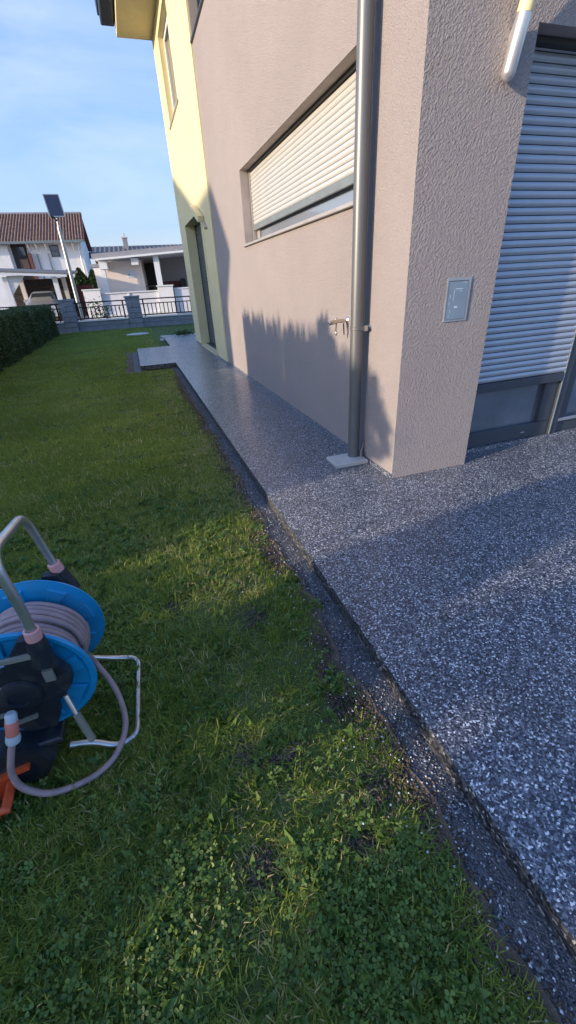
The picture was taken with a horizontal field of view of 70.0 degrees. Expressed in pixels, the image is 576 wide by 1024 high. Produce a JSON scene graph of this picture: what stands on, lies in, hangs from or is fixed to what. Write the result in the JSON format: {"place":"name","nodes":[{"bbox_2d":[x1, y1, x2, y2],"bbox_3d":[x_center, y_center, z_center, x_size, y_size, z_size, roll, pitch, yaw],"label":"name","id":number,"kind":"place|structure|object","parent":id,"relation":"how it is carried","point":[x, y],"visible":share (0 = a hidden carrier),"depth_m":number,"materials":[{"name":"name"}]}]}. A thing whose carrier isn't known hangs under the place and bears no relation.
{"place":"outdoors","nodes":[
{"label":"outdoors","id":0,"kind":"place"},
{"bbox_2d":[0,212,92,309],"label":"tiled house","id":1,"kind":"structure","parent":0,"point":[29,240],"depth_m":34.64,"materials":[{"name":"white paint"}]},
{"bbox_2d":[49,245,60,256],"bbox_3d":[-19.622,-21.953,34.606,0.660,0.820,0.090,-12,30,-15],"label":"window","id":2,"kind":"structure","parent":1,"relation":"in","point":[54,249],"depth_m":34.57,"materials":[{"name":"grey glass"}]},
{"bbox_2d":[0,327,179,404],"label":"grass","id":3,"kind":"structure","parent":0,"point":[104,338],"depth_m":9.40,"materials":[{"name":"green plant"}]},
{"bbox_2d":[0,0,181,269],"label":"sky","id":4,"kind":"structure","parent":0,"point":[82,120],"materials":[{"name":"blue"}]},
{"bbox_2d":[0,381,243,556],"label":"grass","id":5,"kind":"structure","parent":0,"point":[97,437],"depth_m":4.09,"materials":[{"name":"green plant"}]},
{"bbox_2d":[55,310,191,321],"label":"forecourt","id":6,"kind":"structure","parent":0,"point":[89,319],"depth_m":27.59,"materials":[{"name":"grey concrete"}]},
{"bbox_2d":[23,291,62,319],"bbox_3d":[-16.060,-13.687,27.332,2.220,1.740,4.300,-12,30,-15],"label":"parked car","id":7,"kind":"object","parent":6,"relation":"on","point":[41,297],"visible":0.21,"depth_m":26.44,"materials":[{"name":"silver metal"}]},
{"bbox_2d":[0,268,93,318],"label":"carport","id":8,"kind":"object","parent":6,"relation":"on","point":[19,289],"visible":0.49,"depth_m":28.22,"materials":[{"name":"white paint"}]},
{"bbox_2d":[74,267,90,285],"bbox_3d":[-15.841,-17.168,31.974,1.933,3.260,1.892,-12,30,-15],"label":"conifer","id":9,"kind":"object","parent":6,"relation":"on","point":[81,277],"visible":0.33,"depth_m":31.25,"materials":[{"name":"green plant"}]},
{"bbox_2d":[88,269,97,288],"bbox_3d":[-14.969,-17.280,32.244,1.801,3.106,1.725,-12,30,-15],"label":"conifer","id":10,"kind":"object","parent":6,"relation":"on","point":[92,279],"visible":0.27,"depth_m":31.54,"materials":[{"name":"green plant"}]},
{"bbox_2d":[81,285,190,319],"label":"boundary wall","id":11,"kind":"structure","parent":6,"relation":"on","point":[161,291],"depth_m":24.94,"materials":[{"name":"white paint"}]},
{"bbox_2d":[90,245,187,292],"bbox_3d":[-8.260,-18.265,31.951,11.600,4.430,9.400,-9,30,-10],"label":"bungalow","id":12,"kind":"object","parent":6,"relation":"on","point":[130,270],"visible":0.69,"depth_m":28.37,"materials":[{"name":"white paint"}]},
{"bbox_2d":[144,263,157,291],"bbox_3d":[-10.287,-17.224,31.561,0.800,3.200,0.080,-9,30,-10],"label":"door","id":13,"kind":"structure","parent":12,"relation":"in","point":[149,267],"depth_m":31.13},
{"bbox_2d":[163,278,186,307],"bbox_3d":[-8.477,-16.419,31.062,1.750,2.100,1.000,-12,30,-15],"label":"porch sofa","id":14,"kind":"object","parent":6,"relation":"on","point":[180,283],"visible":0.32,"depth_m":30.84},
{"bbox_2d":[89,233,181,263],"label":"grey roofed house","id":15,"kind":"structure","parent":0,"point":[123,247],"depth_m":44.43,"materials":[{"name":"tile"}]},
{"bbox_2d":[0,323,558,1023],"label":"lawn","id":16,"kind":"structure","parent":0,"point":[282,803],"depth_m":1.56,"materials":[{"name":"plant"}]},
{"bbox_2d":[0,762,30,818],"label":"plastic tub","id":17,"kind":"object","parent":16,"relation":"on","point":[7,789],"visible":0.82,"depth_m":1.31,"materials":[{"name":"orange plastic"}]},
{"bbox_2d":[0,304,60,373],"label":"hedge","id":18,"kind":"object","parent":16,"relation":"on","point":[25,330],"visible":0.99,"depth_m":11.79,"materials":[{"name":"green plant"}]},
{"bbox_2d":[0,515,141,796],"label":"hose reel cart","id":19,"kind":"object","parent":16,"relation":"on","point":[52,624],"visible":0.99,"depth_m":1.33,"materials":[{"name":"blue plastic"}]},
{"bbox_2d":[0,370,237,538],"bbox_3d":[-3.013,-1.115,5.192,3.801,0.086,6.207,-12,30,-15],"label":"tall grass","id":20,"kind":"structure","parent":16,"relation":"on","point":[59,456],"depth_m":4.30,"materials":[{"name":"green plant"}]},
{"bbox_2d":[127,332,148,335],"bbox_3d":[-5.730,-6.795,15.690,0.820,0.030,0.820,-12,30,-15],"label":"inspection cover","id":21,"kind":"object","parent":16,"relation":"on","point":[133,334],"visible":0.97,"depth_m":15.56,"materials":[{"name":"concrete"}]},
{"bbox_2d":[0,490,515,1023],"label":"weeds","id":22,"kind":"object","parent":16,"relation":"on","point":[216,824],"visible":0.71,"depth_m":1.24,"materials":[{"name":"green plant"}]},
{"bbox_2d":[0,452,527,1023],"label":"clover","id":23,"kind":"object","parent":16,"relation":"on","point":[346,970],"visible":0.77,"depth_m":1.05,"materials":[{"name":"green plant"}]},
{"bbox_2d":[158,553,398,913],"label":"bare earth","id":24,"kind":"structure","parent":16,"relation":"on","point":[352,841],"depth_m":1.36,"materials":[{"name":"brown soil"}]},
{"bbox_2d":[125,352,562,1023],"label":"earth margin","id":25,"kind":"object","parent":16,"relation":"on","point":[547,1002],"visible":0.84,"depth_m":1.32,"materials":[{"name":"brown soil"}]},
{"bbox_2d":[133,352,575,1023],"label":"gravel strip","id":26,"kind":"object","parent":16,"relation":"on","point":[419,762],"visible":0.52,"depth_m":1.28,"materials":[{"name":"grey gravel"}]},
{"bbox_2d":[175,369,575,1023],"bbox_3d":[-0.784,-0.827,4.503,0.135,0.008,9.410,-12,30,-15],"label":"loose chips","id":27,"kind":"object","parent":26,"relation":"on","point":[539,923],"visible":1,"depth_m":1.24,"materials":[{"name":"gravel"}]},
{"bbox_2d":[137,338,575,963],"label":"terrace edge","id":28,"kind":"object","parent":16,"relation":"on","point":[561,932],"visible":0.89,"depth_m":1.35,"materials":[{"name":"stone"}]},
{"bbox_2d":[173,376,574,1023],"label":"soil crumbs","id":29,"kind":"object","parent":16,"relation":"on","point":[441,838],"visible":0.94,"depth_m":1.36,"materials":[{"name":"brown soil"}]},
{"label":"gravel bed","id":30,"kind":"structure","parent":16,"relation":"on","visible":0},
{"bbox_2d":[161,333,194,340],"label":"gravel","id":31,"kind":"structure","parent":30,"relation":"on","point":[174,335],"depth_m":13.48,"materials":[{"name":"grey gravel"}]},
{"bbox_2d":[168,329,194,335],"bbox_3d":[-3.479,-5.912,13.585,0.936,0.318,0.706,-18,32,-24],"label":"corner plant","id":32,"kind":"object","parent":30,"relation":"on","point":[184,332],"visible":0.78,"depth_m":13.51,"materials":[{"name":"green plant"}]},
{"bbox_2d":[95,0,575,478],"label":"house","id":33,"kind":"structure","parent":0,"point":[472,166],"depth_m":3.10,"materials":[{"name":"grey paint"}]},
{"bbox_2d":[163,14,178,129],"bbox_3d":[-2.247,-8.532,7.900,0.192,1.400,1.660,-12,30,-15],"label":"window","id":34,"kind":"structure","parent":33,"relation":"in","point":[166,37],"depth_m":8.22,"materials":[{"name":"white glass"}]},
{"bbox_2d":[190,0,203,43],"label":"window","id":35,"kind":"structure","parent":33,"relation":"in","point":[199,3],"depth_m":5.56,"materials":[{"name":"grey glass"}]},
{"bbox_2d":[190,205,206,228],"bbox_3d":[-1.675,-5.506,7.674,0.122,0.483,0.946,-12,30,-15],"label":"wall lamp","id":36,"kind":"object","parent":33,"relation":"attached to","point":[196,213],"depth_m":7.54,"materials":[{"name":"beige paint"}]},
{"bbox_2d":[243,173,353,246],"bbox_3d":[0.012,-3.200,4.010,0.235,0.792,3.240,-12,30,-15],"label":"window","id":37,"kind":"structure","parent":33,"relation":"in","point":[339,201],"depth_m":3.82,"materials":[{"name":"beige metal"}]},
{"bbox_2d":[328,316,348,335],"bbox_3d":[0.396,-1.481,3.281,0.192,0.138,0.062,-16,31,-21],"label":"water tap","id":38,"kind":"object","parent":33,"relation":"attached to","point":[337,321],"visible":1,"depth_m":3.26,"materials":[{"name":"silver metal"}]},
{"bbox_2d":[348,0,374,456],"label":"downpipe","id":39,"kind":"object","parent":33,"relation":"attached to","point":[365,42],"visible":1,"depth_m":2.63,"materials":[{"name":"metal"}]},
{"bbox_2d":[443,277,471,321],"bbox_3d":[1.095,-1.373,2.662,0.180,0.252,0.005,-12,30,-15],"label":"meter box","id":40,"kind":"object","parent":33,"relation":"attached to","point":[457,299],"visible":1,"depth_m":2.66,"materials":[{"name":"silver metal"}]},
{"bbox_2d":[501,0,535,81],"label":"wall tube","id":41,"kind":"object","parent":33,"relation":"attached to","point":[520,26],"depth_m":2.06,"materials":[{"name":"silver metal"}]},
{"bbox_2d":[467,62,575,447],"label":"door","id":42,"kind":"structure","parent":33,"relation":"in","point":[520,412],"depth_m":3.48,"materials":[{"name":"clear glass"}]},
{"bbox_2d":[555,357,575,430],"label":"door","id":43,"kind":"structure","parent":33,"relation":"in","point":[568,408],"depth_m":3.69,"materials":[{"name":"grey glass"}]},
{"bbox_2d":[137,335,575,938],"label":"terrace","id":44,"kind":"structure","parent":0,"point":[455,587],"depth_m":2.08,"materials":[{"name":"stone"}]},
{"bbox_2d":[327,453,367,468],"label":"stone slab","id":45,"kind":"structure","parent":44,"relation":"on","point":[339,461],"depth_m":3.40,"materials":[{"name":"stone"}]},
{"label":"pavement","id":46,"kind":"structure","parent":0,"visible":0},
{"bbox_2d":[56,295,193,332],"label":"garden wall","id":47,"kind":"structure","parent":46,"relation":"on","point":[135,318],"depth_m":18.07,"materials":[{"name":"grey concrete"}]},
{"bbox_2d":[0,304,62,321],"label":"railing","id":48,"kind":"object","parent":47,"relation":"on","point":[57,309],"visible":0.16,"depth_m":17.48,"materials":[{"name":"black metal"}]},
{"bbox_2d":[73,300,127,320],"bbox_3d":[-8.118,-8.784,17.894,2.120,0.699,0.056,-9,30,-10],"label":"railing","id":49,"kind":"object","parent":47,"relation":"on","point":[96,317],"visible":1,"depth_m":17.87,"materials":[{"name":"black metal"}]},
{"bbox_2d":[139,296,191,315],"bbox_3d":[-5.377,-9.220,18.391,2.320,0.699,0.056,-9,30,-10],"label":"railing","id":50,"kind":"object","parent":47,"relation":"on","point":[143,303],"visible":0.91,"depth_m":18.35,"materials":[{"name":"black metal"}]},
{"label":"road","id":51,"kind":"structure","parent":0,"visible":0},
{"bbox_2d":[42,194,83,317],"bbox_3d":[-9.739,-10.997,18.352,0.678,5.167,0.378,-12,30,-15],"label":"street lamp","id":52,"kind":"object","parent":51,"relation":"on","point":[54,205],"visible":0.89,"depth_m":17.52,"materials":[{"name":"metal"}]},
{"bbox_2d":[85,296,114,319],"bbox_3d":[-8.511,-9.279,18.994,1.798,1.431,0.872,-4,29,0],"label":"rose bush","id":53,"kind":"object","parent":51,"relation":"on","point":[102,313],"visible":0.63,"depth_m":18.93,"materials":[{"name":"green plant"}]}
]}

